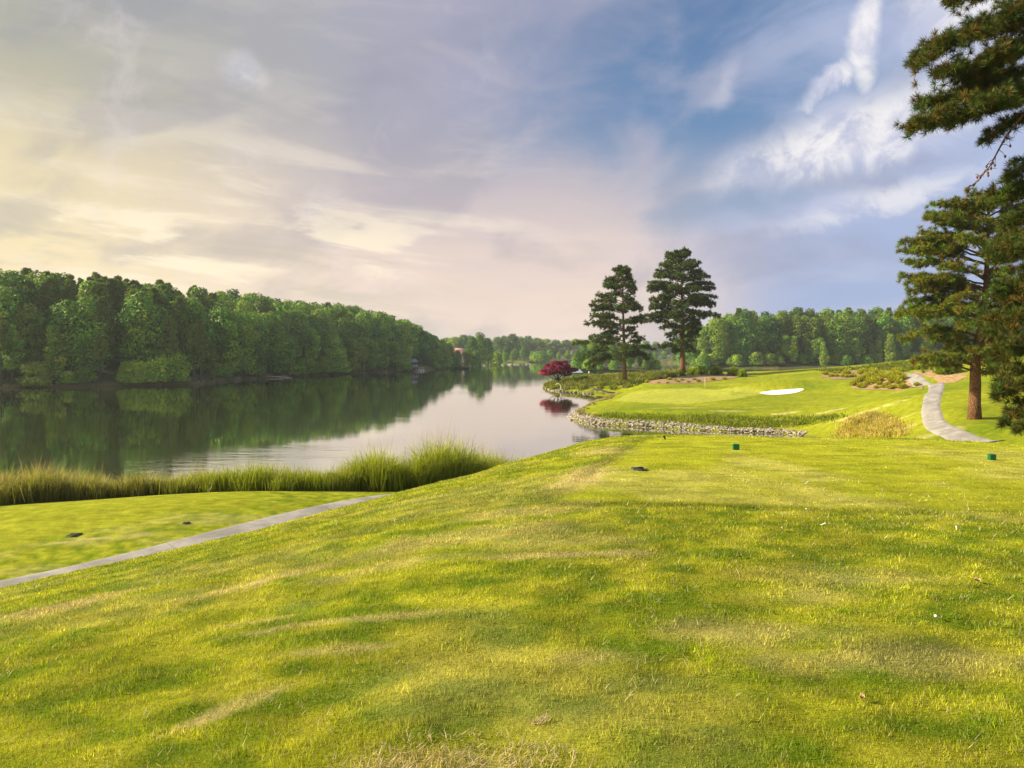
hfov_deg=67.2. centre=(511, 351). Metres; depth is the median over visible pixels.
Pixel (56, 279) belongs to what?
woodland pine
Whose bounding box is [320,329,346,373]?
broadleaf tree
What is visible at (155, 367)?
waterside bush
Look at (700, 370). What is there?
round shrub
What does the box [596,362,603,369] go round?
waterside bush
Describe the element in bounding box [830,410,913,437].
golden grass
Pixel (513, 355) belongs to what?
broadleaf tree
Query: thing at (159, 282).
woodland pine
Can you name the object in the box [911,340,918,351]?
waterside bush
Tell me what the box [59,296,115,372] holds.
broadleaf tree
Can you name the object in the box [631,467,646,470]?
valve box
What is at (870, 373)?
grass tuft
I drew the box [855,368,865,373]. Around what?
grass tuft
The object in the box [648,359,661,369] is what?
waterside bush
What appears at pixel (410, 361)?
waterside bush
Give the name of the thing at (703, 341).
broadleaf tree
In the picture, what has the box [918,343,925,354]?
broadleaf tree
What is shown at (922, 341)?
broadleaf tree
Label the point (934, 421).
cart path
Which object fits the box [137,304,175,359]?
broadleaf tree
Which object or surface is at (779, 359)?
waterside bush
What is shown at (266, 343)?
broadleaf tree
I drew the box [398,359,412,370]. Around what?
waterside bush
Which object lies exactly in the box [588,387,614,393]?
fallen tree
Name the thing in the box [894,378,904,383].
grass tuft
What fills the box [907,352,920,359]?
waterside bush
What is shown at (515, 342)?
broadleaf tree
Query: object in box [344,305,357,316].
broadleaf tree
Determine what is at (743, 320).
broadleaf tree
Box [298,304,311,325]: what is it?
broadleaf tree
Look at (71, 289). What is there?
woodland pine
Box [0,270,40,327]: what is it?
broadleaf tree
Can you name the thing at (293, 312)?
broadleaf tree
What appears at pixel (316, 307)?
broadleaf tree
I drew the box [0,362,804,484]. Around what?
lake water
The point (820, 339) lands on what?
broadleaf tree
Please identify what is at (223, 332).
broadleaf tree
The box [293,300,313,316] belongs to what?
broadleaf tree
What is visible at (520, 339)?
broadleaf tree
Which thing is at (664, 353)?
broadleaf tree
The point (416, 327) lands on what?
broadleaf tree
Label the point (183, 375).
waterside bush
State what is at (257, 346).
broadleaf tree
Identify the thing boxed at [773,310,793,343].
broadleaf tree
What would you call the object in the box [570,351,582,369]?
waterside bush
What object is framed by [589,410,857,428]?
bank weeds
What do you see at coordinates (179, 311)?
woodland pine
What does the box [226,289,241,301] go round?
broadleaf tree
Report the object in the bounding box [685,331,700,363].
broadleaf tree
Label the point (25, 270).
woodland pine
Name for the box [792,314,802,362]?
woodland pine
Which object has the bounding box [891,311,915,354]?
broadleaf tree
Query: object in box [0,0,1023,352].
sky
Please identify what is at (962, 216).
pine tree
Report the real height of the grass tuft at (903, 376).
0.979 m
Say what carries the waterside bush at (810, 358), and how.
on the ground at (34, 538)
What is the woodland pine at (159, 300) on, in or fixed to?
on the ground at (34, 538)
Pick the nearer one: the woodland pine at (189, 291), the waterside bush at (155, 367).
the waterside bush at (155, 367)
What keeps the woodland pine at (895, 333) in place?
on the ground at (34, 538)
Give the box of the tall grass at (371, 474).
[0,413,529,505]
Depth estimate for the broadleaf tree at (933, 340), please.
451.33 m
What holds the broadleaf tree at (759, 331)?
on the ground at (34, 538)
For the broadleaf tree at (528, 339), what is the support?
on the ground at (34, 538)
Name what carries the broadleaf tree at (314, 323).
on the ground at (34, 538)
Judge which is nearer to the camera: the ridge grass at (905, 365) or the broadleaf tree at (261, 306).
the ridge grass at (905, 365)
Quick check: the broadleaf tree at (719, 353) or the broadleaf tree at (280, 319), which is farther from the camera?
the broadleaf tree at (719, 353)
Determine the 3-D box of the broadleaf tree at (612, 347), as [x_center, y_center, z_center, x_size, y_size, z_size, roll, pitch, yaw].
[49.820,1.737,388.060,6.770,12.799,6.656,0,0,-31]
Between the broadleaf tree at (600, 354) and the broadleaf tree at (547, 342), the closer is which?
the broadleaf tree at (600, 354)
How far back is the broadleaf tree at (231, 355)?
259.21 m
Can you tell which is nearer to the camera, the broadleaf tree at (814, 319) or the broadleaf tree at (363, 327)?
the broadleaf tree at (363, 327)
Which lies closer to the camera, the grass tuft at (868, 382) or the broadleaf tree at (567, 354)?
the grass tuft at (868, 382)
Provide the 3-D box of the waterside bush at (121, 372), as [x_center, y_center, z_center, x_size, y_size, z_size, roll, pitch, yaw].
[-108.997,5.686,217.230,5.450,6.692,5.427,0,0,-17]
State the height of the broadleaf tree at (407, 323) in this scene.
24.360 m
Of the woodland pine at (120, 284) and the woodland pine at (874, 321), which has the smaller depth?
the woodland pine at (120, 284)
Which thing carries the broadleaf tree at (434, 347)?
on the ground at (34, 538)
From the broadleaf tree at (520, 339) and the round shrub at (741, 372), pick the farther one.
the broadleaf tree at (520, 339)
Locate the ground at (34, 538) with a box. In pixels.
[0,354,1023,767]
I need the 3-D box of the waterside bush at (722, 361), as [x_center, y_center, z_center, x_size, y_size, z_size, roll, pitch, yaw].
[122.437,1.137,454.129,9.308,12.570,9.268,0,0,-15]
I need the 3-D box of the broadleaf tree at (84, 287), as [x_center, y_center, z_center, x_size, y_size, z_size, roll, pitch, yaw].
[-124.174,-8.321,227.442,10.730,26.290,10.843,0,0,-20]
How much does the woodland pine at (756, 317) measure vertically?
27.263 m
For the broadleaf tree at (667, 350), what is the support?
on the ground at (34, 538)
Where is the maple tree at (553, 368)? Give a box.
[538,360,578,381]
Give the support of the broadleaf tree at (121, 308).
on the ground at (34, 538)
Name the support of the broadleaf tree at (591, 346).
on the ground at (34, 538)
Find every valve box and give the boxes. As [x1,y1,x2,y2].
[65,533,82,536]
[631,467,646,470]
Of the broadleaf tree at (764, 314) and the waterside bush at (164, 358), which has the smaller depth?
the waterside bush at (164, 358)
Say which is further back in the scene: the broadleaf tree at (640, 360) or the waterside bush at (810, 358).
the waterside bush at (810, 358)
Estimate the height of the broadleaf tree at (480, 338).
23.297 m
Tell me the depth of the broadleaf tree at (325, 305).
370.97 m
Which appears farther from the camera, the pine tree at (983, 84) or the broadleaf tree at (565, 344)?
the broadleaf tree at (565, 344)
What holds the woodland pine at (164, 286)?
on the ground at (34, 538)
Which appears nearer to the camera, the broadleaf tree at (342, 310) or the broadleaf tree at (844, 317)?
the broadleaf tree at (342, 310)
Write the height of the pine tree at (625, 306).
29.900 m
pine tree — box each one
[572,264,656,381]
[640,247,720,371]
[892,0,1023,438]
[893,186,1023,419]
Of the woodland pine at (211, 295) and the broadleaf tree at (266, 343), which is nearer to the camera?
the broadleaf tree at (266, 343)
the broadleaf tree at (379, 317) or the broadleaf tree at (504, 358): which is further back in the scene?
the broadleaf tree at (504, 358)
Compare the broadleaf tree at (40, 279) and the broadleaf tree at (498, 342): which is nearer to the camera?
the broadleaf tree at (40, 279)
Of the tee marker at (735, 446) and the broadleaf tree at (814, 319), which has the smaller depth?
the tee marker at (735, 446)
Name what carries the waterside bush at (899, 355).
on the ground at (34, 538)
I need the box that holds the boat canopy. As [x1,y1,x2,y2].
[566,369,582,376]
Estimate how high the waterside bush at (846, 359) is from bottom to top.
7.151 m
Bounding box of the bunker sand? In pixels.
[760,389,803,394]
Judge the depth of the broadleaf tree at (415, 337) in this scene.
395.67 m
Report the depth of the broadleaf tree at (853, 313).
473.37 m
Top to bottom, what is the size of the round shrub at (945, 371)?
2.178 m
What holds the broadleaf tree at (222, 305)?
on the ground at (34, 538)
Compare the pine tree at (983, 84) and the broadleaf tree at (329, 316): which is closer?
the pine tree at (983, 84)
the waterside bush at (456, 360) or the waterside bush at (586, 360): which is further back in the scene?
the waterside bush at (456, 360)
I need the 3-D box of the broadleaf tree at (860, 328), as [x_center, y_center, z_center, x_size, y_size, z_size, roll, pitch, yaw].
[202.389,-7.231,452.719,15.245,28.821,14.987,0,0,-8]
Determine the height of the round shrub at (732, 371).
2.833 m
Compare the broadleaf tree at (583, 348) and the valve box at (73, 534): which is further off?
the broadleaf tree at (583, 348)
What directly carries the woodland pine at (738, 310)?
on the ground at (34, 538)
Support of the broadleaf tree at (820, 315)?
on the ground at (34, 538)
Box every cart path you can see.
[0,494,389,587]
[905,373,1002,441]
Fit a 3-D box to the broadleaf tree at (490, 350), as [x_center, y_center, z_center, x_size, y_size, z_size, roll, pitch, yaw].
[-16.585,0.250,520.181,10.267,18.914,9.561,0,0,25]
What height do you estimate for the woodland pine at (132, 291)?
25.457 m
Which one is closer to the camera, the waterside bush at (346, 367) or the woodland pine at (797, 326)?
the waterside bush at (346, 367)
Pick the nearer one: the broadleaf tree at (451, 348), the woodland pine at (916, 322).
the woodland pine at (916, 322)
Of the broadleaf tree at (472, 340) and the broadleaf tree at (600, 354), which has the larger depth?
the broadleaf tree at (472, 340)
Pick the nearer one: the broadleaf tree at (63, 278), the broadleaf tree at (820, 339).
the broadleaf tree at (63, 278)
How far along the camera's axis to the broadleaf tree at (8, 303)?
208.76 m
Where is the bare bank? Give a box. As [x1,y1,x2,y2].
[915,370,966,382]
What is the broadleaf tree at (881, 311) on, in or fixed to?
on the ground at (34, 538)
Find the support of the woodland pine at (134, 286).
on the ground at (34, 538)
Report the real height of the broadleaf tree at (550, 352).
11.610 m
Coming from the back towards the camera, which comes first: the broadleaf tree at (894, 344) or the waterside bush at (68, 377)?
the broadleaf tree at (894, 344)
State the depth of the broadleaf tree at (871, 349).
449.73 m
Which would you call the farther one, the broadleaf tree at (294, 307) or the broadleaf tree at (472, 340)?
the broadleaf tree at (472, 340)
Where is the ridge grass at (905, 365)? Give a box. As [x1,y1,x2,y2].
[816,360,921,371]
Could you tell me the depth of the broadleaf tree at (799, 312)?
472.20 m
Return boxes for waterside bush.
[15,361,60,386]
[57,371,77,383]
[72,366,98,382]
[115,360,132,382]
[118,360,156,383]
[134,359,172,381]
[153,353,183,378]
[170,345,192,372]
[172,369,191,381]
[216,363,233,377]
[232,351,263,374]
[334,360,353,372]
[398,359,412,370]
[400,358,414,369]
[449,353,462,367]
[470,349,481,366]
[484,351,503,364]
[529,351,551,361]
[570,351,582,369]
[581,358,595,369]
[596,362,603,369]
[607,360,620,369]
[626,359,631,368]
[641,359,648,368]
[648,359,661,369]
[690,357,696,366]
[694,353,711,366]
[709,354,719,364]
[717,345,725,363]
[725,356,735,365]
[728,354,743,365]
[746,351,765,365]
[759,346,767,354]
[763,353,775,364]
[768,346,785,359]
[775,355,785,364]
[796,353,809,363]
[798,345,823,361]
[830,353,842,363]
[838,354,854,365]
[859,354,873,364]
[893,349,904,360]
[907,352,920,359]
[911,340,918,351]
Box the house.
[454,348,464,362]
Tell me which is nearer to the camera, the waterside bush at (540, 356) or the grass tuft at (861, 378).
the grass tuft at (861, 378)
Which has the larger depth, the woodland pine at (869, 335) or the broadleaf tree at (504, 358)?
the broadleaf tree at (504, 358)
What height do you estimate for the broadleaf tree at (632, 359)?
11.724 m
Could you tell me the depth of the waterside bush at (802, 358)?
447.95 m
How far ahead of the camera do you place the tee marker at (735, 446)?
13.16 m
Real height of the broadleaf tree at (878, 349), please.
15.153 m
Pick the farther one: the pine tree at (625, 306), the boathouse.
the boathouse
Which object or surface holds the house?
on the ground at (34, 538)
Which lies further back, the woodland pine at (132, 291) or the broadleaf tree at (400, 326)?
the broadleaf tree at (400, 326)
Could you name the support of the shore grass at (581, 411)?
on the ground at (34, 538)
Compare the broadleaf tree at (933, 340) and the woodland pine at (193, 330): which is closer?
the woodland pine at (193, 330)
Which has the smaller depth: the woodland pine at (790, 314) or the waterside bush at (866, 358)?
the waterside bush at (866, 358)
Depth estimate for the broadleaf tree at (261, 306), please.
306.79 m
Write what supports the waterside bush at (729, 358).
on the ground at (34, 538)
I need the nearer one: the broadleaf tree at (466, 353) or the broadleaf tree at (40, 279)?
the broadleaf tree at (40, 279)
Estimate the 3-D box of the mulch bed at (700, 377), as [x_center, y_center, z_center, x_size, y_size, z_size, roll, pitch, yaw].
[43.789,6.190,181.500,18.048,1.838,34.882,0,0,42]
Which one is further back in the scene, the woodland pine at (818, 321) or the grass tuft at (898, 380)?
the woodland pine at (818, 321)
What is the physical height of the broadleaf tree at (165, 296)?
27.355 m
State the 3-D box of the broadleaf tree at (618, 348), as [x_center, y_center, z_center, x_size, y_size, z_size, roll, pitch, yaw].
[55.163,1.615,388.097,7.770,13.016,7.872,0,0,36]
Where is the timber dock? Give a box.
[451,366,468,368]
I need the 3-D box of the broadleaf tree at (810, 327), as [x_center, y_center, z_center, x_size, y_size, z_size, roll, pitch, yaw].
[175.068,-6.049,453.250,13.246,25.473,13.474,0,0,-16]
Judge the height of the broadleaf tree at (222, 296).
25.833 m
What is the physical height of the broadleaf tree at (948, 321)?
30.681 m
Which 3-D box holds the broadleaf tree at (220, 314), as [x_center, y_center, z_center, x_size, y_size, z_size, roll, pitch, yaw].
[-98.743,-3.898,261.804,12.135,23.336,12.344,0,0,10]
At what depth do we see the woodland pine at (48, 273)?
234.11 m
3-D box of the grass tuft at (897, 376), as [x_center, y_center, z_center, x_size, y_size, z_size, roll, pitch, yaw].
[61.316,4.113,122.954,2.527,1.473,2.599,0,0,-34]
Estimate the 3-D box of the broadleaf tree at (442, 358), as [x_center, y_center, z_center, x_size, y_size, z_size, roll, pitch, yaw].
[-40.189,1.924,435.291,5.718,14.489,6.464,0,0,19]
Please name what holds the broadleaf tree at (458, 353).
on the ground at (34, 538)
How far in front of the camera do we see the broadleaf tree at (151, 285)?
260.22 m
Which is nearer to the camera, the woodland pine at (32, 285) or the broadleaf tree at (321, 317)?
the woodland pine at (32, 285)
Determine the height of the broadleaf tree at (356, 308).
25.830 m
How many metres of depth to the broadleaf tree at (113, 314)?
226.67 m
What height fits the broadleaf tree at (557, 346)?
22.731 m
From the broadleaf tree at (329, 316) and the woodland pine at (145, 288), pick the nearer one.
the woodland pine at (145, 288)
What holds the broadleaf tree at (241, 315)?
on the ground at (34, 538)
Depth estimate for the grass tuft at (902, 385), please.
118.44 m
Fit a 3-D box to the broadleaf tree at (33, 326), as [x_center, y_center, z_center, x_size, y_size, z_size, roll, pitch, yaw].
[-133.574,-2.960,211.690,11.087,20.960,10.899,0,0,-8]
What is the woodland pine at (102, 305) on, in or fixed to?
on the ground at (34, 538)
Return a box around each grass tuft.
[842,369,850,373]
[849,379,857,385]
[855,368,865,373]
[856,375,865,381]
[863,379,872,384]
[866,371,874,375]
[871,375,883,382]
[883,371,891,377]
[885,384,894,388]
[886,374,900,379]
[887,376,894,382]
[890,366,903,372]
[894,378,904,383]
[897,382,907,388]
[900,374,908,378]
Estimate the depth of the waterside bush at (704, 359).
445.54 m
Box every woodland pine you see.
[17,267,33,275]
[19,280,43,344]
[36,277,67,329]
[40,271,51,293]
[50,273,64,294]
[62,274,79,307]
[76,277,83,296]
[90,296,113,377]
[91,272,101,279]
[95,282,113,367]
[106,277,121,355]
[114,275,125,356]
[120,284,139,342]
[120,288,143,349]
[123,279,142,323]
[136,287,151,336]
[150,287,165,317]
[155,279,163,287]
[161,282,175,305]
[170,295,189,348]
[183,323,203,380]
[185,285,197,299]
[194,318,209,382]
[205,292,220,305]
[734,308,743,317]
[751,315,759,334]
[779,315,789,357]
[780,318,794,361]
[788,311,794,318]
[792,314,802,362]
[815,318,826,341]
[821,312,835,353]
[861,314,875,354]
[871,313,884,360]
[885,318,899,343]
[904,316,919,351]
[934,317,944,349]
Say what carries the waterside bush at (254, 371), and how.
on the ground at (34, 538)
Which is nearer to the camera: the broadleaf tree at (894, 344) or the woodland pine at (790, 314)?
the broadleaf tree at (894, 344)
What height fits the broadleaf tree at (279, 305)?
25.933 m
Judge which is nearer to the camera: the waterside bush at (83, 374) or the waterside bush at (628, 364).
the waterside bush at (83, 374)
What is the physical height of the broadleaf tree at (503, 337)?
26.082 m
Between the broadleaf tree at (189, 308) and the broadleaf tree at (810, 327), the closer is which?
the broadleaf tree at (189, 308)
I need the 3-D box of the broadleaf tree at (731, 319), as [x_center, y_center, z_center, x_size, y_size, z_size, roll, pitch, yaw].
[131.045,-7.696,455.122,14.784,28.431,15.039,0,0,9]
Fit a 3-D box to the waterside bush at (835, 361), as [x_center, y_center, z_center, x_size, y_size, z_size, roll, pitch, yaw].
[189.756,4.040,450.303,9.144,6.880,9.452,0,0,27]
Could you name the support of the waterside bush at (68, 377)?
on the ground at (34, 538)
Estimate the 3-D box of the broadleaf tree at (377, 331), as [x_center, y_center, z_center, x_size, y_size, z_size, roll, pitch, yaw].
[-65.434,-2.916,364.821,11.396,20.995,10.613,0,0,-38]
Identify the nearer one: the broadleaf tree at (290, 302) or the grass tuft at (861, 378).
the grass tuft at (861, 378)
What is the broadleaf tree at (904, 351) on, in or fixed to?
on the ground at (34, 538)
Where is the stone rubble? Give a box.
[567,412,807,434]
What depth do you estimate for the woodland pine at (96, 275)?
260.92 m
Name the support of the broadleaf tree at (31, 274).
on the ground at (34, 538)
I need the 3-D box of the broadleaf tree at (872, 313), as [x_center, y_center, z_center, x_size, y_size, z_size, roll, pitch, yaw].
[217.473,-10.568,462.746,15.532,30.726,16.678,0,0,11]
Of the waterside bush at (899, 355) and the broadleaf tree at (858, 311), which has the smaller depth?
the waterside bush at (899, 355)
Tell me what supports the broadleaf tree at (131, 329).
on the ground at (34, 538)
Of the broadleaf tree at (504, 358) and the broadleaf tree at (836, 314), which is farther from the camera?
the broadleaf tree at (504, 358)
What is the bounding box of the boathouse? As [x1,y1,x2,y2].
[409,359,417,370]
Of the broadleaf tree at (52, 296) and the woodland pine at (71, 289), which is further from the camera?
the woodland pine at (71, 289)
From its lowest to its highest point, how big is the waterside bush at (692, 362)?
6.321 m
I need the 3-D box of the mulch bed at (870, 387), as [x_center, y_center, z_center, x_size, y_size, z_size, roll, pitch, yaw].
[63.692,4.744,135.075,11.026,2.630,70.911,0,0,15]
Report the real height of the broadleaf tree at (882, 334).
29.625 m
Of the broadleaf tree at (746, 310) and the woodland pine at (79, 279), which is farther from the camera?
the broadleaf tree at (746, 310)
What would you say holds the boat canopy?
in the lake water
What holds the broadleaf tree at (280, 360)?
on the ground at (34, 538)
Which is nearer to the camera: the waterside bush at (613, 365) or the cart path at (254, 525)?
the cart path at (254, 525)
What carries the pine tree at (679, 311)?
on the ground at (34, 538)
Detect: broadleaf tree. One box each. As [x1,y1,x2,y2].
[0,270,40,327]
[0,286,36,378]
[0,329,24,384]
[5,303,46,373]
[13,270,55,342]
[27,273,64,358]
[40,298,91,371]
[41,325,68,383]
[57,272,76,286]
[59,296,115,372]
[75,281,121,361]
[78,280,108,363]
[111,280,131,338]
[112,324,137,356]
[113,289,163,362]
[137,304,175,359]
[143,283,155,291]
[154,283,182,307]
[168,297,208,369]
[180,297,215,375]
[190,287,214,335]
[191,321,212,379]
[203,298,214,319]
[208,307,240,364]
[213,300,231,310]
[213,312,237,357]
[216,291,237,306]
[219,321,243,376]
[221,300,239,311]
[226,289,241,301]
[230,331,251,376]
[232,309,256,335]
[234,296,254,308]
[236,299,255,316]
[236,323,259,376]
[242,292,265,305]
[243,311,270,345]
[246,316,259,330]
[246,325,268,376]
[250,295,274,318]
[255,335,270,377]
[258,312,282,368]
[265,311,290,359]
[265,326,293,374]
[271,301,290,315]
[278,312,298,366]
[282,309,309,363]
[283,299,294,307]
[290,305,305,318]
[292,310,306,356]
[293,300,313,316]
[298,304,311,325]
[300,327,320,373]
[304,320,327,359]
[306,310,332,356]
[310,303,323,311]
[311,309,335,336]
[320,303,334,314]
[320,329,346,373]
[322,306,338,326]
[327,305,353,323]
[333,317,354,352]
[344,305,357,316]
[347,311,356,329]
[348,305,362,315]
[351,316,372,362]
[355,311,377,332]
[357,318,378,345]
[372,325,383,347]
[373,311,393,326]
[389,321,409,358]
[401,319,413,358]
[404,327,416,357]
[410,332,419,358]
[412,324,423,362]
[416,330,432,365]
[426,335,441,364]
[437,343,445,360]
[438,340,448,363]
[448,337,462,347]
[448,346,456,353]
[454,335,468,348]
[455,350,462,364]
[462,349,471,365]
[466,336,480,366]
[471,332,488,365]
[482,339,494,365]
[491,336,505,351]
[496,335,511,351]
[502,352,507,361]
[503,333,520,357]
[503,345,510,358]
[509,351,516,361]
[511,348,519,358]
[513,336,529,358]
[519,336,536,358]
[519,346,528,358]
[529,337,544,351]
[539,339,553,355]
[547,349,553,359]
[548,339,563,358]
[559,340,572,357]
[564,350,570,358]
[569,339,581,356]
[580,345,587,363]
[587,340,598,358]
[597,344,607,365]
[606,345,616,364]
[615,346,626,365]
[626,350,636,364]
[637,348,644,366]
[642,340,652,352]
[647,352,654,367]
[652,341,660,355]
[659,341,671,355]
[661,351,667,358]
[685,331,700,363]
[696,326,710,352]
[704,317,730,359]
[707,319,734,360]
[714,343,722,364]
[725,315,743,355]
[730,313,756,357]
[733,308,753,320]
[743,322,758,349]
[749,311,756,320]
[754,318,770,353]
[759,311,770,318]
[759,316,782,353]
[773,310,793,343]
[779,334,790,363]
[787,335,798,363]
[791,307,806,341]
[795,315,816,352]
[798,320,820,358]
[805,308,817,318]
[809,317,822,332]
[810,342,818,364]
[813,336,823,363]
[817,307,833,345]
[818,342,829,367]
[821,318,848,358]
[829,312,844,343]
[832,314,858,357]
[841,309,860,318]
[845,315,870,363]
[851,341,861,364]
[856,308,866,315]
[864,309,880,351]
[868,342,876,362]
[872,306,883,313]
[873,340,883,362]
[874,314,893,359]
[883,311,892,316]
[883,333,895,361]
[890,337,897,353]
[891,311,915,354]
[900,341,910,359]
[915,317,935,347]
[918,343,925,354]
[919,317,939,354]
[936,315,961,353]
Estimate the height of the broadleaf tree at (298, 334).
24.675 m
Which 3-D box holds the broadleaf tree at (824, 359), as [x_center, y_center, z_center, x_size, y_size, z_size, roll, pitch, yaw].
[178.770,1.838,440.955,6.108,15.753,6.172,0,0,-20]
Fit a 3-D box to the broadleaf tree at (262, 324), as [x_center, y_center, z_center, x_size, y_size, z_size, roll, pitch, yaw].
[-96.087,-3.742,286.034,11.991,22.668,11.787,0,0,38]
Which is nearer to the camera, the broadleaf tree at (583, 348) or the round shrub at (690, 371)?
the round shrub at (690, 371)
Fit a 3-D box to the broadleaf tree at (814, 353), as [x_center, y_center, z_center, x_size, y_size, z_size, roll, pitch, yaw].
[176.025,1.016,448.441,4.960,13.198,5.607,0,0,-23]
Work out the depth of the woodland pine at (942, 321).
455.44 m
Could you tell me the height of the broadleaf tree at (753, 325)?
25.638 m
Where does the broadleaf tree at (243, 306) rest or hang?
on the ground at (34, 538)
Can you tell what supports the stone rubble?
on the ground at (34, 538)
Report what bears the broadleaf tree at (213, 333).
on the ground at (34, 538)
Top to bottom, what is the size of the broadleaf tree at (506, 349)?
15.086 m
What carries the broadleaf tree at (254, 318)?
on the ground at (34, 538)
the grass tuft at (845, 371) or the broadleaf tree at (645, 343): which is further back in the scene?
the broadleaf tree at (645, 343)
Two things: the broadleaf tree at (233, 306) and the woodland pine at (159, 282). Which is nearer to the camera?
the woodland pine at (159, 282)
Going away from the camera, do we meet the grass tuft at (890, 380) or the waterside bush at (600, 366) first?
the grass tuft at (890, 380)
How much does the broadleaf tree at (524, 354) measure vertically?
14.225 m
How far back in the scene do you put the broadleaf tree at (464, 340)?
756.38 m
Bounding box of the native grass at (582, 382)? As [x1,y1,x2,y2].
[542,367,687,391]
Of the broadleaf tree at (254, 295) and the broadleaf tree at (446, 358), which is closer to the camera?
the broadleaf tree at (254, 295)
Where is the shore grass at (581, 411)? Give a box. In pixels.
[572,392,622,415]
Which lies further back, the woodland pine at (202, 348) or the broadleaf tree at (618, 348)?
the broadleaf tree at (618, 348)
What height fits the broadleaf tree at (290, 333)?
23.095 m
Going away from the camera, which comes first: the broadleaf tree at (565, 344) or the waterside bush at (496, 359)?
the waterside bush at (496, 359)
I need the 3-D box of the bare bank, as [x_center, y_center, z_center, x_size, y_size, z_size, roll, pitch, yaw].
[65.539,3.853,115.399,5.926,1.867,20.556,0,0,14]
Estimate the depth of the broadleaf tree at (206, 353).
234.69 m
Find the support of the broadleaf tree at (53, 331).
on the ground at (34, 538)
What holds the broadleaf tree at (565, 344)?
on the ground at (34, 538)
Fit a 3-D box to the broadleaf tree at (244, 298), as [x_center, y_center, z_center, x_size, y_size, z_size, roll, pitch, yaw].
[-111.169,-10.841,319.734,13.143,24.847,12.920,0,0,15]
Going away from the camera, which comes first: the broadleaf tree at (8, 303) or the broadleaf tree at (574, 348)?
the broadleaf tree at (8, 303)
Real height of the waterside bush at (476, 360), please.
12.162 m
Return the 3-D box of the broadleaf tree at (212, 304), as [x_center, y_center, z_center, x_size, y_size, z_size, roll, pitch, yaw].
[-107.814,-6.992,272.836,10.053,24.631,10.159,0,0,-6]
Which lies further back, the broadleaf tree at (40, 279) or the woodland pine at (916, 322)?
the woodland pine at (916, 322)
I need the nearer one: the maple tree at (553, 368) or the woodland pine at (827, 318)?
the maple tree at (553, 368)
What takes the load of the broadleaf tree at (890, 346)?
on the ground at (34, 538)
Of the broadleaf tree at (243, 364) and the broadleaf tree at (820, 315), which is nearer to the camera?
the broadleaf tree at (243, 364)
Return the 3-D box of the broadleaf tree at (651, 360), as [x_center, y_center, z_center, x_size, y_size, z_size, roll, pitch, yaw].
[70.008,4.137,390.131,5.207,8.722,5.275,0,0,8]
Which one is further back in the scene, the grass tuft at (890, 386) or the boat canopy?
the boat canopy
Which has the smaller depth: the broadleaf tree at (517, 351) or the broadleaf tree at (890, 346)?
the broadleaf tree at (890, 346)
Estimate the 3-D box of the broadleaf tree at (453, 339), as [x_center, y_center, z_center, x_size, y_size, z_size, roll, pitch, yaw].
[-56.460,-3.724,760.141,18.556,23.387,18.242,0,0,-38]
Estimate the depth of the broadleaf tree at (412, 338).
390.84 m
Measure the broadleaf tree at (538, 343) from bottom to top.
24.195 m
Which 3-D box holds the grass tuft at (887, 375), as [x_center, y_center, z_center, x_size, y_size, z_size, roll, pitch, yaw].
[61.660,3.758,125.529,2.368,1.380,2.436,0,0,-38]
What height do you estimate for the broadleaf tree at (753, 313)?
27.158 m
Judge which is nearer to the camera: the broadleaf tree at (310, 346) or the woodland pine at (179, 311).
the woodland pine at (179, 311)
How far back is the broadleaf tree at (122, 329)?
243.08 m
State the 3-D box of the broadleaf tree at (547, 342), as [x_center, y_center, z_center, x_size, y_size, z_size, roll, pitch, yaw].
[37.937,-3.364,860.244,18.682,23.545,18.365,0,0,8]
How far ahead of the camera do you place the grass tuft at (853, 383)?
129.92 m
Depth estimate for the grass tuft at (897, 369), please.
129.32 m
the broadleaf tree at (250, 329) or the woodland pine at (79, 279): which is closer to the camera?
the woodland pine at (79, 279)
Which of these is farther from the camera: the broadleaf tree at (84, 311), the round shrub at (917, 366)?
the broadleaf tree at (84, 311)
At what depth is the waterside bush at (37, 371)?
204.53 m
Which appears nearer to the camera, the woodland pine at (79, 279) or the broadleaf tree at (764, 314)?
the woodland pine at (79, 279)
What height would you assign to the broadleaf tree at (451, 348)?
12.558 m
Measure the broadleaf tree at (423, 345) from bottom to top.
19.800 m
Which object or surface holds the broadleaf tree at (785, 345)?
on the ground at (34, 538)
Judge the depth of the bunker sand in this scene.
134.22 m
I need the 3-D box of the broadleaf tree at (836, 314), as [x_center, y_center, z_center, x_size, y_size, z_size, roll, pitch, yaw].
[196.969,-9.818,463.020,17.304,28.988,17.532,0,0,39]
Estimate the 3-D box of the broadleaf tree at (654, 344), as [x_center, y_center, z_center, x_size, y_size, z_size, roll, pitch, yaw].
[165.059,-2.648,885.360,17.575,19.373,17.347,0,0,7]
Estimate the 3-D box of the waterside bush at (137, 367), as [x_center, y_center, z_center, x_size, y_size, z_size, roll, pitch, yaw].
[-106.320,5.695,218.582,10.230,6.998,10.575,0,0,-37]
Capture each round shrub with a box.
[686,367,694,374]
[693,365,708,374]
[708,366,724,374]
[727,365,737,375]
[737,368,747,376]
[914,363,922,369]
[934,366,962,373]
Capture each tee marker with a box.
[732,444,738,449]
[987,454,995,459]
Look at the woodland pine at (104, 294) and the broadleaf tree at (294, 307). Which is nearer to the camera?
the woodland pine at (104, 294)
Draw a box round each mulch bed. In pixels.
[647,373,752,383]
[822,370,922,390]
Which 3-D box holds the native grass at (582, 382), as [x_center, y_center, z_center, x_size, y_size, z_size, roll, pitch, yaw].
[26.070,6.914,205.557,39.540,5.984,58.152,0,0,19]

